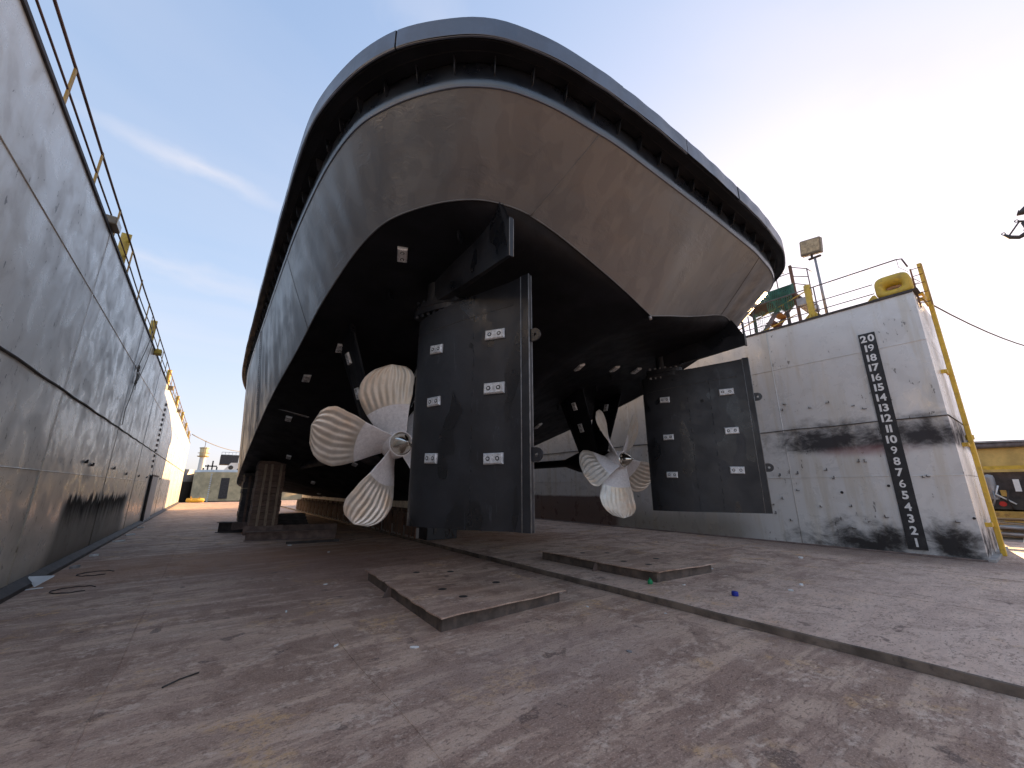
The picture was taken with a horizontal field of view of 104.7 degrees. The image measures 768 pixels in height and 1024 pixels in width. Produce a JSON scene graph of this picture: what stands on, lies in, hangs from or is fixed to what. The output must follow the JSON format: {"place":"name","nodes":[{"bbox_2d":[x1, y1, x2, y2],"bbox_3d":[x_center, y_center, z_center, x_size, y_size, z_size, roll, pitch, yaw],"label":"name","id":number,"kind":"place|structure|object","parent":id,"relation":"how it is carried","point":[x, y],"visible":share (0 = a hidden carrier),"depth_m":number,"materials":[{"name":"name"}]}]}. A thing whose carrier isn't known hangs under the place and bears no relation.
{"place":"outdoors","nodes":[
{"label":"outdoors","id":0,"kind":"place"},
{"bbox_2d":[186,496,203,502],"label":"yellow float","id":1,"kind":"object","parent":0,"point":[193,500],"visible":1,"depth_m":47.43,"materials":[{"name":"paint"}]},
{"bbox_2d":[0,502,1023,767],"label":"dock floor","id":2,"kind":"structure","parent":0,"point":[566,680],"depth_m":3.69,"materials":[{"name":"concrete"}]},
{"bbox_2d":[28,575,54,586],"bbox_3d":[-8.801,3.649,7.332,0.318,0.152,0.285,-1,-15,5],"label":"foam board","id":3,"kind":"object","parent":2,"relation":"on","point":[36,580],"visible":1,"depth_m":7.32,"materials":[{"name":"white plastic"}]},
{"bbox_2d":[49,585,95,593],"bbox_3d":[-7.765,3.633,6.987,0.565,0.025,0.538,11,-18,-35],"label":"weld ring","id":4,"kind":"object","parent":2,"relation":"on","point":[70,587],"visible":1,"depth_m":6.92,"materials":[{"name":"metal"}]},
{"bbox_2d":[69,565,80,568],"bbox_3d":[-9.822,4.112,8.884,0.114,0.050,0.192,0,-9,2],"label":"paper scrap","id":5,"kind":"object","parent":2,"relation":"on","point":[74,566],"visible":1,"depth_m":8.85,"materials":[{"name":"grey paper"}]},
{"bbox_2d":[76,570,112,575],"bbox_3d":[-8.766,3.982,8.316,0.565,0.025,0.538,11,-18,-35],"label":"weld ring","id":6,"kind":"object","parent":2,"relation":"on","point":[93,571],"visible":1,"depth_m":8.23,"materials":[{"name":"metal"}]},
{"bbox_2d":[0,0,189,603],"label":"dock wall","id":7,"kind":"structure","parent":2,"relation":"on","point":[84,471],"depth_m":7.08,"materials":[{"name":"grey paint"}]},
{"bbox_2d":[35,0,190,439],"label":"guard rail","id":8,"kind":"object","parent":7,"relation":"on","point":[69,85],"visible":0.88,"depth_m":7.00,"materials":[{"name":"metal"}]},
{"bbox_2d":[122,317,152,424],"bbox_3d":[-12.585,-0.579,13.382,0.134,4.196,1.670,13,-19,-40],"label":"rope","id":9,"kind":"object","parent":8,"relation":"hanging from","point":[137,372],"visible":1,"depth_m":13.09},
{"bbox_2d":[134,365,139,384],"bbox_3d":[-12.296,-0.299,12.981,0.060,0.675,0.334,11,-18,-35],"label":"rope knot","id":10,"kind":"object","parent":9,"relation":"hanging from","point":[137,376],"visible":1,"depth_m":12.95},
{"bbox_2d":[106,214,121,233],"bbox_3d":[-8.390,-3.351,8.272,0.252,0.180,0.440,11,-18,-35],"label":"flood lamp","id":11,"kind":"object","parent":7,"relation":"on","point":[115,224],"visible":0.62,"depth_m":8.20,"materials":[{"name":"grey metal"}]},
{"bbox_2d":[118,232,131,263],"bbox_3d":[-9.834,-3.365,9.936,0.340,1.080,0.340,11,-18,-35],"label":"mooring post","id":12,"kind":"object","parent":7,"relation":"on","point":[125,241],"visible":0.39,"depth_m":9.94,"materials":[{"name":"yellow metal"}]},
{"bbox_2d":[135,342,152,387],"bbox_3d":[-12.868,-0.713,13.830,0.017,2.107,1.273,11,-18,-35],"label":"rope","id":13,"kind":"object","parent":7,"relation":"hanging from","point":[145,364],"visible":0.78,"depth_m":14.02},
{"bbox_2d":[144,476,157,519],"bbox_3d":[-19.760,6.256,21.619,0.013,2.290,3.100,11,-18,-35],"label":"door","id":14,"kind":"structure","parent":7,"relation":"in","point":[154,482],"depth_m":21.65,"materials":[{"name":"grey metal"}]},
{"bbox_2d":[149,320,157,339],"bbox_3d":[-13.902,-1.982,15.206,0.340,1.080,0.340,11,-18,-35],"label":"mooring post","id":15,"kind":"object","parent":7,"relation":"on","point":[152,328],"visible":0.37,"depth_m":15.22,"materials":[{"name":"yellow metal"}]},
{"bbox_2d":[154,349,161,355],"bbox_3d":[-13.945,-1.253,15.498,0.328,0.210,0.320,11,-18,-35],"label":"flood lamp","id":16,"kind":"object","parent":7,"relation":"attached to","point":[157,352],"visible":0.8,"depth_m":15.43,"materials":[{"name":"yellow metal"}]},
{"bbox_2d":[166,370,171,383],"bbox_3d":[-18.868,-0.295,21.639,0.340,1.080,0.340,11,-18,-35],"label":"mooring post","id":17,"kind":"object","parent":7,"relation":"on","point":[168,375],"visible":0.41,"depth_m":21.64,"materials":[{"name":"yellow metal"}]},
{"bbox_2d":[65,538,181,767],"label":"floor weld","id":18,"kind":"object","parent":2,"relation":"on","point":[72,754],"visible":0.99,"depth_m":3.55,"materials":[{"name":"metal"}]},
{"bbox_2d":[161,672,198,687],"bbox_3d":[-3.107,2.769,3.707,0.028,0.019,0.318,-5,-15,18],"label":"wire scrap","id":19,"kind":"object","parent":2,"relation":"on","point":[179,679],"visible":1,"depth_m":3.70,"materials":[{"name":"black metal"}]},
{"bbox_2d":[215,521,242,532],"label":"steel beam","id":20,"kind":"structure","parent":2,"relation":"on","point":[224,527],"depth_m":16.05,"materials":[{"name":"black metal"}]},
{"bbox_2d":[231,473,254,529],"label":"bilge block","id":21,"kind":"structure","parent":20,"relation":"on","point":[247,487],"depth_m":16.00,"materials":[{"name":"wood"}]},
{"bbox_2d":[242,461,286,535],"bbox_3d":[-9.210,4.223,14.823,1.220,2.574,1.115,11,-18,-35],"label":"bilge block","id":22,"kind":"object","parent":2,"relation":"on","point":[264,509],"depth_m":14.46,"materials":[{"name":"wood"}]},
{"bbox_2d":[243,529,335,541],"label":"steel beam","id":23,"kind":"structure","parent":2,"relation":"on","point":[272,535],"depth_m":13.84,"materials":[{"name":"black metal"}]},
{"bbox_2d":[278,513,307,524],"bbox_3d":[-9.822,6.044,17.412,1.550,0.645,0.700,11,-18,-35],"label":"timber pile","id":24,"kind":"object","parent":2,"relation":"on","point":[291,518],"visible":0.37,"depth_m":17.23,"materials":[{"name":"wood"}]},
{"bbox_2d":[283,523,336,534],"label":"steel beam","id":25,"kind":"structure","parent":2,"relation":"on","point":[309,526],"depth_m":15.10,"materials":[{"name":"black metal"}]},
{"bbox_2d":[286,539,338,543],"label":"steel beam","id":26,"kind":"structure","parent":2,"relation":"on","point":[312,541],"depth_m":13.00,"materials":[{"name":"black metal"}]},
{"bbox_2d":[266,557,448,767],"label":"floor weld","id":27,"kind":"object","parent":2,"relation":"on","point":[434,751],"visible":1,"depth_m":3.47,"materials":[{"name":"metal"}]},
{"bbox_2d":[365,558,565,631],"bbox_3d":[-1.009,3.546,7.002,2.431,0.193,3.720,11,-18,-35],"label":"steel cover","id":28,"kind":"object","parent":2,"relation":"on","point":[444,595],"visible":1,"depth_m":6.29,"materials":[{"name":"metal"}]},
{"bbox_2d":[27,0,1023,469],"label":"sky","id":29,"kind":"structure","parent":0,"point":[882,131],"materials":[{"name":"blue"}]},
{"bbox_2d":[280,500,1023,698],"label":"raised floor","id":30,"kind":"structure","parent":0,"point":[981,648],"depth_m":6.56,"materials":[{"name":"concrete"}]},
{"bbox_2d":[296,498,303,509],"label":"keel block","id":31,"kind":"structure","parent":30,"relation":"on","point":[297,503],"depth_m":30.45,"materials":[{"name":"wood"}]},
{"bbox_2d":[298,498,306,510],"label":"keel block","id":32,"kind":"structure","parent":30,"relation":"on","point":[300,504],"depth_m":29.56,"materials":[{"name":"wood"}]},
{"bbox_2d":[301,498,309,510],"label":"keel block","id":33,"kind":"structure","parent":30,"relation":"on","point":[303,505],"depth_m":28.67,"materials":[{"name":"wood"}]},
{"bbox_2d":[304,498,312,511],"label":"keel block","id":34,"kind":"structure","parent":30,"relation":"on","point":[306,505],"depth_m":27.81,"materials":[{"name":"wood"}]},
{"bbox_2d":[307,499,316,512],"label":"keel block","id":35,"kind":"structure","parent":30,"relation":"on","point":[309,506],"depth_m":26.89,"materials":[{"name":"wood"}]},
{"bbox_2d":[311,499,322,513],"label":"keel block","id":36,"kind":"object","parent":30,"relation":"on","point":[313,507],"depth_m":26.01,"materials":[{"name":"wood"}]},
{"bbox_2d":[314,500,324,514],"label":"keel block","id":37,"kind":"object","parent":30,"relation":"on","point":[317,507],"depth_m":25.12,"materials":[{"name":"wood"}]},
{"bbox_2d":[318,500,328,515],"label":"keel block","id":38,"kind":"object","parent":30,"relation":"on","point":[320,512],"depth_m":24.23,"materials":[{"name":"wood"}]},
{"bbox_2d":[323,500,333,516],"bbox_3d":[-10.634,7.459,23.703,1.080,0.900,0.900,11,-18,-35],"label":"keel block","id":39,"kind":"object","parent":30,"relation":"on","point":[325,507],"depth_m":23.34,"materials":[{"name":"wood"}]},
{"bbox_2d":[327,501,339,517],"bbox_3d":[-9.946,7.225,22.812,1.080,0.900,0.900,11,-18,-35],"label":"keel block","id":40,"kind":"object","parent":30,"relation":"on","point":[330,510],"depth_m":22.45,"materials":[{"name":"wood"}]},
{"bbox_2d":[332,501,343,518],"bbox_3d":[-9.258,6.991,21.921,1.080,0.900,0.900,11,-18,-35],"label":"keel block","id":41,"kind":"object","parent":30,"relation":"on","point":[335,511],"depth_m":21.52,"materials":[{"name":"wood"}]},
{"bbox_2d":[337,504,343,520],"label":"keel block","id":42,"kind":"object","parent":30,"relation":"on","point":[340,513],"depth_m":20.62,"materials":[{"name":"wood"}]},
{"bbox_2d":[343,515,349,521],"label":"keel block","id":43,"kind":"object","parent":30,"relation":"on","point":[345,519],"depth_m":19.78,"materials":[{"name":"wood"}]},
{"bbox_2d":[372,520,382,529],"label":"keel block","id":44,"kind":"object","parent":30,"relation":"on","point":[378,526],"depth_m":15.99,"materials":[{"name":"wood"}]},
{"bbox_2d":[382,507,400,532],"bbox_3d":[-4.441,5.355,15.682,1.080,0.900,0.900,11,-18,-35],"label":"keel block","id":45,"kind":"object","parent":30,"relation":"on","point":[387,523],"depth_m":15.26,"materials":[{"name":"wood"}]},
{"bbox_2d":[393,508,407,535],"bbox_3d":[-3.753,5.121,14.791,1.080,0.900,0.900,11,-18,-35],"label":"keel block","id":46,"kind":"object","parent":30,"relation":"on","point":[400,517],"depth_m":14.38,"materials":[{"name":"wood"}]},
{"bbox_2d":[404,519,418,538],"bbox_3d":[-3.065,4.887,13.899,1.080,0.900,0.900,11,-18,-35],"label":"keel block","id":47,"kind":"object","parent":30,"relation":"on","point":[411,532],"depth_m":13.41,"materials":[{"name":"wood"}]},
{"bbox_2d":[237,17,785,533],"bbox_3d":[-6.868,1.259,20.148,11.978,9.510,34.940,11,-18,-35],"label":"tugboat","id":48,"kind":"object","parent":47,"relation":"on","point":[499,251],"visible":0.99,"depth_m":6.84,"materials":[{"name":"paint"}]},
{"bbox_2d":[419,527,456,540],"bbox_3d":[-2.513,4.797,13.478,1.170,0.860,0.890,11,-18,-35],"label":"keel block","id":49,"kind":"object","parent":30,"relation":"on","point":[426,534],"depth_m":13.04,"materials":[{"name":"grey paint"}]},
{"bbox_2d":[539,545,715,582],"bbox_3d":[2.412,3.899,8.739,2.035,0.193,3.355,11,-18,-35],"label":"steel cover","id":50,"kind":"object","parent":30,"relation":"on","point":[639,564],"visible":1,"depth_m":8.23,"materials":[{"name":"brown metal"}]},
{"bbox_2d":[731,591,738,596],"bbox_3d":[3.518,3.306,6.236,0.100,0.065,0.097,11,-18,-35],"label":"bottle cap","id":51,"kind":"object","parent":30,"relation":"on","point":[735,593],"visible":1,"depth_m":6.20,"materials":[{"name":"blue plastic"}]},
{"bbox_2d":[484,531,1023,616],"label":"floor weld","id":52,"kind":"object","parent":30,"relation":"on","point":[833,586],"visible":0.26,"depth_m":6.49,"materials":[{"name":"metal"}]},
{"bbox_2d":[534,289,1007,562],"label":"dock wall","id":53,"kind":"structure","parent":30,"relation":"on","point":[862,432],"depth_m":11.46,"materials":[{"name":"paint"}]},
{"bbox_2d":[803,284,820,318],"bbox_3d":[9.789,-2.644,12.973,0.760,1.300,0.760,11,-18,-35],"label":"mooring post","id":54,"kind":"object","parent":53,"relation":"on","point":[809,301],"visible":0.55,"depth_m":12.93,"materials":[{"name":"yellow metal"}]},
{"bbox_2d":[799,236,828,312],"bbox_3d":[10.309,-3.493,13.300,0.340,3.168,0.665,11,-18,-35],"label":"light pole","id":55,"kind":"object","parent":53,"relation":"on","point":[811,247],"visible":0.93,"depth_m":13.44,"materials":[{"name":"metal"}]},
{"bbox_2d":[739,258,907,334],"bbox_3d":[5.779,-1.236,18.108,0.137,1.181,18.090,11,-18,-35],"label":"guard rail","id":56,"kind":"object","parent":53,"relation":"on","point":[901,259],"visible":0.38,"depth_m":12.72,"materials":[{"name":"metal"}]},
{"bbox_2d":[868,272,920,300],"bbox_3d":[10.920,-2.742,11.381,0.680,0.650,1.060,11,-18,-35],"label":"fairlead","id":57,"kind":"object","parent":53,"relation":"on","point":[895,283],"visible":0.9,"depth_m":11.20,"materials":[{"name":"yellow paint"}]},
{"bbox_2d":[909,263,933,307],"bbox_3d":[11.474,-2.748,11.082,0.140,1.240,0.266,11,-18,-35],"label":"ladder","id":58,"kind":"object","parent":53,"relation":"attached to","point":[927,286],"visible":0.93,"depth_m":11.03,"materials":[{"name":"yellow metal"}]},
{"bbox_2d":[916,263,1007,555],"bbox_3d":[12.005,0.291,10.763,0.902,8.200,0.180,8,-17,-28],"label":"corner pipe","id":59,"kind":"object","parent":53,"relation":"attached to","point":[970,443],"visible":0.92,"depth_m":10.69,"materials":[{"name":"yellow metal"}]},
{"bbox_2d":[934,305,1023,345],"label":"mooring line","id":60,"kind":"object","parent":59,"relation":"attached to","point":[976,326],"visible":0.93,"depth_m":13.03,"materials":[{"name":"fabric"}]},
{"bbox_2d":[535,525,1022,581],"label":"floor weld","id":61,"kind":"object","parent":30,"relation":"on","point":[812,557],"visible":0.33,"depth_m":9.37,"materials":[{"name":"metal"}]},
{"bbox_2d":[739,265,819,332],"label":"stair tower","id":62,"kind":"structure","parent":0,"point":[798,300],"depth_m":15.23,"materials":[{"name":"green metal"}]},
{"bbox_2d":[753,285,793,332],"bbox_3d":[9.923,-2.579,15.402,0.094,2.073,1.920,11,-18,-35],"label":"safety net","id":63,"kind":"object","parent":62,"relation":"hanging from","point":[778,301],"visible":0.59,"depth_m":15.19,"materials":[{"name":"green fabric"}]},
{"bbox_2d":[974,440,1023,522],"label":"yellow shed","id":64,"kind":"structure","parent":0,"point":[1002,453],"depth_m":24.96,"materials":[{"name":"metal"}]},
{"bbox_2d":[1000,525,1023,539],"bbox_3d":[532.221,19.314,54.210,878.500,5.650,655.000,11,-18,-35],"label":"quay ground","id":65,"kind":"structure","parent":0,"point":[1008,538],"depth_m":19.15,"materials":[{"name":"grey concrete"}]},
{"bbox_2d":[982,465,1023,525],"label":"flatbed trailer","id":66,"kind":"object","parent":65,"relation":"on","point":[1006,490],"visible":0.38,"depth_m":16.66,"materials":[{"name":"metal"}]},
{"bbox_2d":[997,518,1023,542],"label":"timber stack","id":67,"kind":"object","parent":65,"relation":"on","point":[1001,521],"visible":0.28,"depth_m":14.00,"materials":[{"name":"brown wood"}]},
{"bbox_3d":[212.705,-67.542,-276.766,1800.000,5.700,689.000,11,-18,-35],"label":"shore ground","id":68,"kind":"structure","parent":0,"visible":0},
{"bbox_2d":[1001,206,1023,238],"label":"harbour crane","id":69,"kind":"object","parent":68,"relation":"on","point":[1019,213],"visible":1,"depth_m":17.47,"materials":[{"name":"metal"}]},
{"label":"water","id":70,"kind":"structure","parent":0,"visible":0},
{"bbox_2d":[178,469,193,502],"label":"pilot boat","id":71,"kind":"object","parent":70,"relation":"on","point":[187,481],"visible":0.12,"depth_m":84.75,"materials":[{"name":"metal"}]},
{"bbox_2d":[189,452,302,501],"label":"moored barge","id":72,"kind":"object","parent":70,"relation":"on","point":[211,485],"visible":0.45,"depth_m":77.50,"materials":[{"name":"metal"}]},
{"bbox_2d":[197,443,209,469],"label":"control tower","id":73,"kind":"structure","parent":72,"relation":"on","point":[203,453],"depth_m":116.57,"materials":[{"name":"metal"}]},
{"bbox_2d":[192,434,239,451],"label":"mooring line","id":74,"kind":"object","parent":72,"relation":"attached to","point":[213,444],"visible":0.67,"depth_m":56.01,"materials":[{"name":"fabric"}]}
]}

